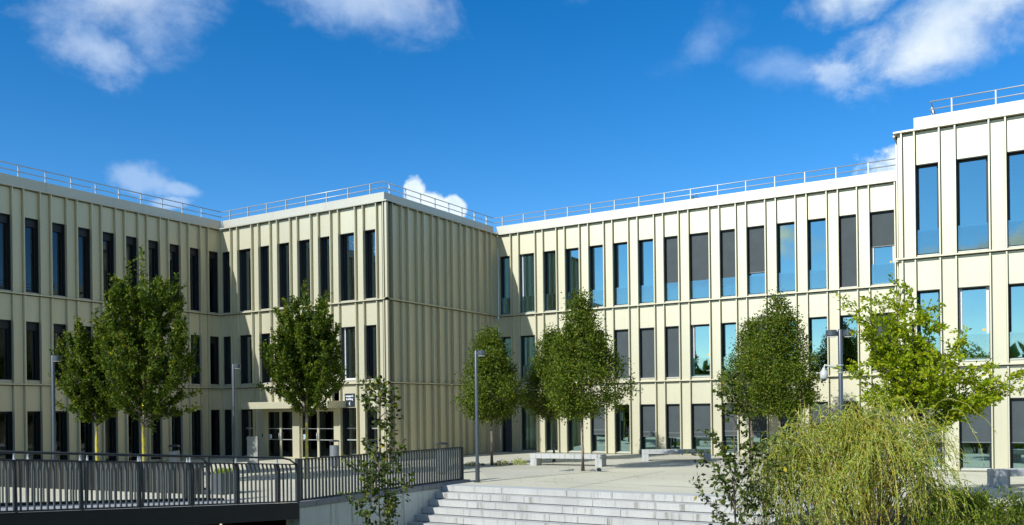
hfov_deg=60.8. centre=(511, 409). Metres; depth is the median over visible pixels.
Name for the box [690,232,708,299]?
window
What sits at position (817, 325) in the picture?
window
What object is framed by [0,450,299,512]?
bridge railing
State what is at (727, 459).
sapling tree
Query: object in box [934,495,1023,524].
bed shrub
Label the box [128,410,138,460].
window
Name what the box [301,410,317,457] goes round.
door
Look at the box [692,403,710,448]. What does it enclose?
window
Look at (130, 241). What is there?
window
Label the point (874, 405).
window
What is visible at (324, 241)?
window
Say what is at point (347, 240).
window
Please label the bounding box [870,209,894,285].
window
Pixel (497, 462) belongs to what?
weed plant
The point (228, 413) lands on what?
window
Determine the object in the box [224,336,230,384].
window
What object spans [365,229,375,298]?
window
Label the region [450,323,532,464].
pear tree
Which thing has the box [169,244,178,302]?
window
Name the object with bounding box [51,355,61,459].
street lamp
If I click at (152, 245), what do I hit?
window
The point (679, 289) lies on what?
office hall
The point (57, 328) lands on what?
window
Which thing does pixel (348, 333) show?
window
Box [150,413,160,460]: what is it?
window
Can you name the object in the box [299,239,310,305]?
window
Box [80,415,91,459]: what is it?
window
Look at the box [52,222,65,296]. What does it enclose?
window
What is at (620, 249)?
window
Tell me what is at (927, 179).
window
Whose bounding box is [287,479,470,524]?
retaining wall
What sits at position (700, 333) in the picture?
window
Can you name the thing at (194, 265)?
window
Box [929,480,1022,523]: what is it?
bed shrub
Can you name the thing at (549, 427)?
window
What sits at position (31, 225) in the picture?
window
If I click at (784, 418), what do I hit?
window
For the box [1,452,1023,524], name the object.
plaza pavement
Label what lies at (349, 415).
window
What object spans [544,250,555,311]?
window
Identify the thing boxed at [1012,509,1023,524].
bed shrub
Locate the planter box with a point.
(223, 482)
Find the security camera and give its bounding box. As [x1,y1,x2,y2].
[820,364,843,380]
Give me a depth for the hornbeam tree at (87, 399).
27.51 m
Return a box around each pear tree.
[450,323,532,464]
[519,322,586,461]
[535,285,643,470]
[712,316,774,455]
[728,287,832,459]
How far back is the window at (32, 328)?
34.27 m
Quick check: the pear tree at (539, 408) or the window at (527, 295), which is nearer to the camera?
the pear tree at (539, 408)
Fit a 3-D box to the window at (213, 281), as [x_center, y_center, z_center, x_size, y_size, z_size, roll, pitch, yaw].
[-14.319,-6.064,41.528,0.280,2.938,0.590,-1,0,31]
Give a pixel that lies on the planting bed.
(896, 512)
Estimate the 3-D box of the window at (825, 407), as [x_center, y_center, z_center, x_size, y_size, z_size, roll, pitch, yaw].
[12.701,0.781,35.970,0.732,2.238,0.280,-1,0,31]
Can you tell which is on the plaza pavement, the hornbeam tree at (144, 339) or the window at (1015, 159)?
the hornbeam tree at (144, 339)
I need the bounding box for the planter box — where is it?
[213,467,233,494]
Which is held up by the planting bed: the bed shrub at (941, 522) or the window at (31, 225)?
the bed shrub at (941, 522)
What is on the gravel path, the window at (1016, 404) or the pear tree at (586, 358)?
the pear tree at (586, 358)
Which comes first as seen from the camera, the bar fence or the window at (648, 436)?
the bar fence
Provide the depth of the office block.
27.35 m
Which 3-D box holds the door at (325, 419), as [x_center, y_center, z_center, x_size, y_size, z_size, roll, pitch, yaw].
[-8.141,1.092,38.438,1.031,2.195,0.154,-1,0,31]
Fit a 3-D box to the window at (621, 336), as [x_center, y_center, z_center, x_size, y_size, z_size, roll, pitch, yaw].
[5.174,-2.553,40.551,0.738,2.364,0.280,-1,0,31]
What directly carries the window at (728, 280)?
in the office hall
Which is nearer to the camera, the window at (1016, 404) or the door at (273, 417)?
the window at (1016, 404)
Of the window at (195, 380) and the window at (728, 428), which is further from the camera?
the window at (195, 380)
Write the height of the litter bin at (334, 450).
1.060 m
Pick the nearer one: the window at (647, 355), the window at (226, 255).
the window at (647, 355)
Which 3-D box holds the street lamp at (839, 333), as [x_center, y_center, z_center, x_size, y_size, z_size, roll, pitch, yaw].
[7.579,0.080,20.096,0.644,3.870,0.242,-1,0,3]
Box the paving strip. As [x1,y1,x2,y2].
[448,484,800,498]
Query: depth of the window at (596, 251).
41.33 m
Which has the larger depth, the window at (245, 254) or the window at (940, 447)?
the window at (245, 254)
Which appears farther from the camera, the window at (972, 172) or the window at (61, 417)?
the window at (61, 417)
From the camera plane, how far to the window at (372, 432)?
37.19 m
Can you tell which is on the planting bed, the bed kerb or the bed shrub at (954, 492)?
the bed shrub at (954, 492)
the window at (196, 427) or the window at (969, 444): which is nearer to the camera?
the window at (969, 444)
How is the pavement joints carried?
on the plaza pavement
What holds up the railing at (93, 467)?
on the plaza pavement
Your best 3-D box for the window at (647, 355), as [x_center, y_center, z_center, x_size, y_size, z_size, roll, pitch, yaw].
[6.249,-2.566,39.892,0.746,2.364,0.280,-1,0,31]
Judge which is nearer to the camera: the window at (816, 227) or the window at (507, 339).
the window at (816, 227)
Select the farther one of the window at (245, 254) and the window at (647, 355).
the window at (245, 254)
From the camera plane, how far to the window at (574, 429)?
41.99 m
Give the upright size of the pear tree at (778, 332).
6.455 m
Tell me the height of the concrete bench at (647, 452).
0.450 m
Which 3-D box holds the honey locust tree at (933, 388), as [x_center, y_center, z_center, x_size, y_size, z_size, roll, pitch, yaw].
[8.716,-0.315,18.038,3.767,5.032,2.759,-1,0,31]
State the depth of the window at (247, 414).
41.24 m
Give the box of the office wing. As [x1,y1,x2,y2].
[0,161,499,461]
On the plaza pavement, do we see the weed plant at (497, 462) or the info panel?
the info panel
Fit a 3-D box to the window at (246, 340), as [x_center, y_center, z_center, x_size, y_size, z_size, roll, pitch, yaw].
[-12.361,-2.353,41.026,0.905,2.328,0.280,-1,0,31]
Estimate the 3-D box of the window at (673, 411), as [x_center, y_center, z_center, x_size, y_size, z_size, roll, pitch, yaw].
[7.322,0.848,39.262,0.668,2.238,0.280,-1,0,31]
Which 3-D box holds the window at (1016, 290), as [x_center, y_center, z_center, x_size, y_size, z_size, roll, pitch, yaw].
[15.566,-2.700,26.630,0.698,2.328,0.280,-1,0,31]
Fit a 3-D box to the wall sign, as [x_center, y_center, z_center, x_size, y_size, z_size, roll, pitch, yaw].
[-6.992,-0.420,37.601,0.550,0.570,0.039,-1,0,31]
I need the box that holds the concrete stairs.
[408,484,812,524]
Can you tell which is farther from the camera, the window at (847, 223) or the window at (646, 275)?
the window at (646, 275)
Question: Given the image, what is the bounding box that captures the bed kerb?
[768,505,814,524]
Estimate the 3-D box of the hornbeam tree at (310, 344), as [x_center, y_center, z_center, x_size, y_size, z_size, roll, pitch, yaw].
[-6.715,-1.022,28.000,2.779,6.428,2.741,-1,0,-29]
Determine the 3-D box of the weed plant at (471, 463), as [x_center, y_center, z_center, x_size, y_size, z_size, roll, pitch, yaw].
[-1.507,2.035,33.117,0.657,0.192,0.676,-1,0,31]
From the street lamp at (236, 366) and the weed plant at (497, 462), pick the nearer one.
the street lamp at (236, 366)
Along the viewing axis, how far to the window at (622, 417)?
40.67 m
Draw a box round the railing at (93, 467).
[0,461,205,494]
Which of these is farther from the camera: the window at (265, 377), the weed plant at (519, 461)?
the window at (265, 377)
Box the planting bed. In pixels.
[804,503,989,524]
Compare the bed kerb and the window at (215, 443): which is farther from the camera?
the window at (215, 443)
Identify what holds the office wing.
on the ground
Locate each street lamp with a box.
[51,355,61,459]
[232,364,240,472]
[474,350,485,482]
[826,329,854,467]
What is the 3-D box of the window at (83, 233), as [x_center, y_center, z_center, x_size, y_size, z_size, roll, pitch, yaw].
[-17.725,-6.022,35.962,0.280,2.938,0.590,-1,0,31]
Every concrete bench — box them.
[530,453,605,466]
[642,449,710,460]
[987,468,1023,487]
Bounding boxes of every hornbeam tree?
[48,307,136,460]
[76,245,202,460]
[252,278,348,477]
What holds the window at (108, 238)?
in the office wing
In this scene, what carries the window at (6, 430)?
in the office wing
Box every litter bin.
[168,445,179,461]
[329,440,339,467]
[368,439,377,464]
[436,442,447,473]
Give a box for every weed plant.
[464,461,480,465]
[493,459,510,464]
[511,457,526,464]
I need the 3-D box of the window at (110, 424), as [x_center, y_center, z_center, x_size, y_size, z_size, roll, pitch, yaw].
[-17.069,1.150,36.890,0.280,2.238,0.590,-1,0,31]
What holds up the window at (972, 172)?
in the office block
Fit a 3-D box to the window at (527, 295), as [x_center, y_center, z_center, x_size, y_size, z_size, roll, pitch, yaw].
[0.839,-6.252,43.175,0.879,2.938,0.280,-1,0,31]
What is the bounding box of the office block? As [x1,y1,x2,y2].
[893,85,1023,470]
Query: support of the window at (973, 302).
in the office block
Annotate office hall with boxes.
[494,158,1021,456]
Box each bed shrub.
[897,507,1000,524]
[904,481,985,517]
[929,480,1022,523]
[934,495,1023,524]
[966,485,1023,524]
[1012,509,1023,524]
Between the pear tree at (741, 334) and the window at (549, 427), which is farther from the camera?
the window at (549, 427)
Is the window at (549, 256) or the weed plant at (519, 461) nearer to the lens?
the weed plant at (519, 461)
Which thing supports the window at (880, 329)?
in the office hall
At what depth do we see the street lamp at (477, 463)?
25.56 m
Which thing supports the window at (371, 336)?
in the office wing
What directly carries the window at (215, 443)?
in the office wing
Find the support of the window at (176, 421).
in the office wing
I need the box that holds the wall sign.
[345,393,354,406]
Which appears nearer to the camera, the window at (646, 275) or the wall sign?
the wall sign
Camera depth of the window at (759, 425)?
37.31 m
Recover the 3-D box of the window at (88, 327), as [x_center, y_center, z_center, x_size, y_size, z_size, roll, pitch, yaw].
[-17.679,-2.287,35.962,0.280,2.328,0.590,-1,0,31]
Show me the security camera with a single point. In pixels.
(823, 374)
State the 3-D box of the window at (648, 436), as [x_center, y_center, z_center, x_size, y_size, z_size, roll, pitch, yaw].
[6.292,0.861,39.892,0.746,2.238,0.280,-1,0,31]
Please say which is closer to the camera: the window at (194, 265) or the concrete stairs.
the concrete stairs
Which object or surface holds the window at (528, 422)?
in the office hall
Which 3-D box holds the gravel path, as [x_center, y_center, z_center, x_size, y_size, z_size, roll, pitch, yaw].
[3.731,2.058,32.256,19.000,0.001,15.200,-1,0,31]
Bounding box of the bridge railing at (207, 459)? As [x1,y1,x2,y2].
[1,453,209,503]
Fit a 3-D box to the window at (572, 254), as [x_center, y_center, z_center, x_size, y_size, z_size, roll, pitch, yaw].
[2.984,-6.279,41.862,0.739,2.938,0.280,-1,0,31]
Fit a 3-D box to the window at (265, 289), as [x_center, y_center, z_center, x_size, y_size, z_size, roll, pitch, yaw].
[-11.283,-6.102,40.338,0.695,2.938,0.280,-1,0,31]
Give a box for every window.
[0,213,10,290]
[0,319,11,380]
[0,411,12,458]
[25,217,38,293]
[26,321,39,381]
[27,411,40,458]
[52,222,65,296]
[53,324,65,380]
[56,411,66,459]
[78,227,90,299]
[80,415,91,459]
[82,326,90,336]
[103,232,113,301]
[105,412,115,460]
[126,236,136,287]
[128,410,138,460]
[148,240,157,306]
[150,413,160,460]
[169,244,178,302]
[172,410,181,458]
[190,247,198,311]
[191,335,199,384]
[192,410,200,454]
[209,251,217,313]
[210,336,218,384]
[211,410,219,455]
[223,251,229,313]
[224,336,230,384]
[225,410,231,455]
[239,248,250,311]
[241,335,251,384]
[241,409,252,455]
[261,245,269,309]
[262,333,270,383]
[279,242,289,307]
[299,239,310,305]
[320,236,329,302]
[340,232,354,301]
[342,326,355,380]
[343,408,356,459]
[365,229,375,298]
[366,325,376,379]
[367,407,377,452]
[501,256,509,314]
[502,337,510,364]
[520,253,534,313]
[521,335,534,382]
[522,406,535,450]
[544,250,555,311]
[546,415,557,451]
[566,247,578,309]
[568,417,580,451]
[590,245,603,307]
[592,405,604,452]
[614,242,627,305]
[615,329,628,379]
[616,405,629,452]
[639,238,653,303]
[640,327,654,378]
[641,404,655,452]
[665,235,677,301]
[666,326,678,377]
[667,404,679,448]
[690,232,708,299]
[691,324,709,376]
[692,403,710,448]
[720,229,735,297]
[722,322,735,372]
[723,403,737,454]
[747,225,764,295]
[750,409,766,454]
[777,221,794,292]
[780,402,796,455]
[808,218,826,290]
[809,316,827,373]
[810,402,827,451]
[839,214,856,287]
[840,315,857,372]
[843,401,858,454]
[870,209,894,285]
[871,312,895,371]
[874,405,896,451]
[916,162,938,255]
[917,289,940,361]
[920,403,941,468]
[956,155,988,251]
[958,285,990,361]
[960,399,991,469]
[1007,150,1023,247]
[1008,283,1023,359]
[1010,398,1023,467]
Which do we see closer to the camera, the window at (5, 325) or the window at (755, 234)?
the window at (5, 325)
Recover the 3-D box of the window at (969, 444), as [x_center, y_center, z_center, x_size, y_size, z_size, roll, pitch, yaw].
[14.508,0.759,27.304,0.873,2.238,0.280,-1,0,31]
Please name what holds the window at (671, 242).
in the office hall
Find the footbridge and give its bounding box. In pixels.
[0,498,298,524]
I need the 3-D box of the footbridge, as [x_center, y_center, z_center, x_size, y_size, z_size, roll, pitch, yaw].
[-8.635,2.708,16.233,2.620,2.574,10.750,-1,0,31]
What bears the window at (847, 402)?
in the office hall
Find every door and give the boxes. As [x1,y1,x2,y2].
[267,410,280,456]
[280,410,292,458]
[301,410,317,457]
[318,410,333,459]
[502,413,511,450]
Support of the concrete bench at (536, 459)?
on the gravel path
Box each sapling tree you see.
[337,372,415,524]
[685,368,788,524]
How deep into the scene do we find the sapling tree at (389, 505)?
14.45 m
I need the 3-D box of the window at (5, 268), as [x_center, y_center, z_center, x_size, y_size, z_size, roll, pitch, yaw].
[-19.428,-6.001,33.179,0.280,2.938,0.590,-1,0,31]
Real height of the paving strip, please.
0.004 m
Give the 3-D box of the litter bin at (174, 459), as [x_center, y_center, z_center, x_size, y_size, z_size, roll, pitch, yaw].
[-11.616,1.723,30.003,0.410,1.060,0.404,-1,0,31]
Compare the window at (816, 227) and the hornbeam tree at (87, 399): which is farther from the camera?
the window at (816, 227)
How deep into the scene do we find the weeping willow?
14.72 m
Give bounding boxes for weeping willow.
[724,388,996,524]
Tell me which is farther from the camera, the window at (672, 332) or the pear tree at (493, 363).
the window at (672, 332)
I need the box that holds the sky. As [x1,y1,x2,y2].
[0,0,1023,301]
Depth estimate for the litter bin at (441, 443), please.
28.83 m
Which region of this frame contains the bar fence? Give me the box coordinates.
[300,447,463,500]
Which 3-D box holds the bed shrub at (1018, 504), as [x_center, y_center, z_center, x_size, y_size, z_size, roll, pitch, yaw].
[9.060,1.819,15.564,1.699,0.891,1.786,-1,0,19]
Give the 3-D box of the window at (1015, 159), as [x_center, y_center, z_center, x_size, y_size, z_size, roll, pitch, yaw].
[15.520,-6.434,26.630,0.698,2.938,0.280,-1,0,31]
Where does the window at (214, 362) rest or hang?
in the office wing
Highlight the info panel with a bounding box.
[247,436,258,471]
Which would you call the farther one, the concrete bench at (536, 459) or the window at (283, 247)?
the window at (283, 247)
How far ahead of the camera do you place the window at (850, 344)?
35.44 m
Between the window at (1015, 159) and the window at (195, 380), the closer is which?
the window at (1015, 159)
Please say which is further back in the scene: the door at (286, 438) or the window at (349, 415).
the door at (286, 438)
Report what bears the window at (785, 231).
in the office hall
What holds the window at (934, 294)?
in the office block
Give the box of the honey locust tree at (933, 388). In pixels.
[831,273,1023,508]
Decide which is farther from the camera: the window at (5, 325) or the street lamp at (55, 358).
the window at (5, 325)
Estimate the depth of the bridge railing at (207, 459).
18.50 m
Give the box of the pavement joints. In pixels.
[212,459,1005,498]
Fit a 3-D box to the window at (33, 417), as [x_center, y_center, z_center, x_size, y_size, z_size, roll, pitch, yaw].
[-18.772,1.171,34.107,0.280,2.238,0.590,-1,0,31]
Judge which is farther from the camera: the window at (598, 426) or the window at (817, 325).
the window at (598, 426)
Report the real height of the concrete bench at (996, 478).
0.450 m
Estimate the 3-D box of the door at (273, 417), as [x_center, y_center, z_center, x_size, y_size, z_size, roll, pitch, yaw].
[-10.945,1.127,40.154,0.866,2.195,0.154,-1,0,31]
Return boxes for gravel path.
[425,452,899,480]
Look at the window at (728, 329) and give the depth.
38.04 m
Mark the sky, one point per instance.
(491, 108)
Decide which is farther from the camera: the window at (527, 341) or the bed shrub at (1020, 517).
the window at (527, 341)

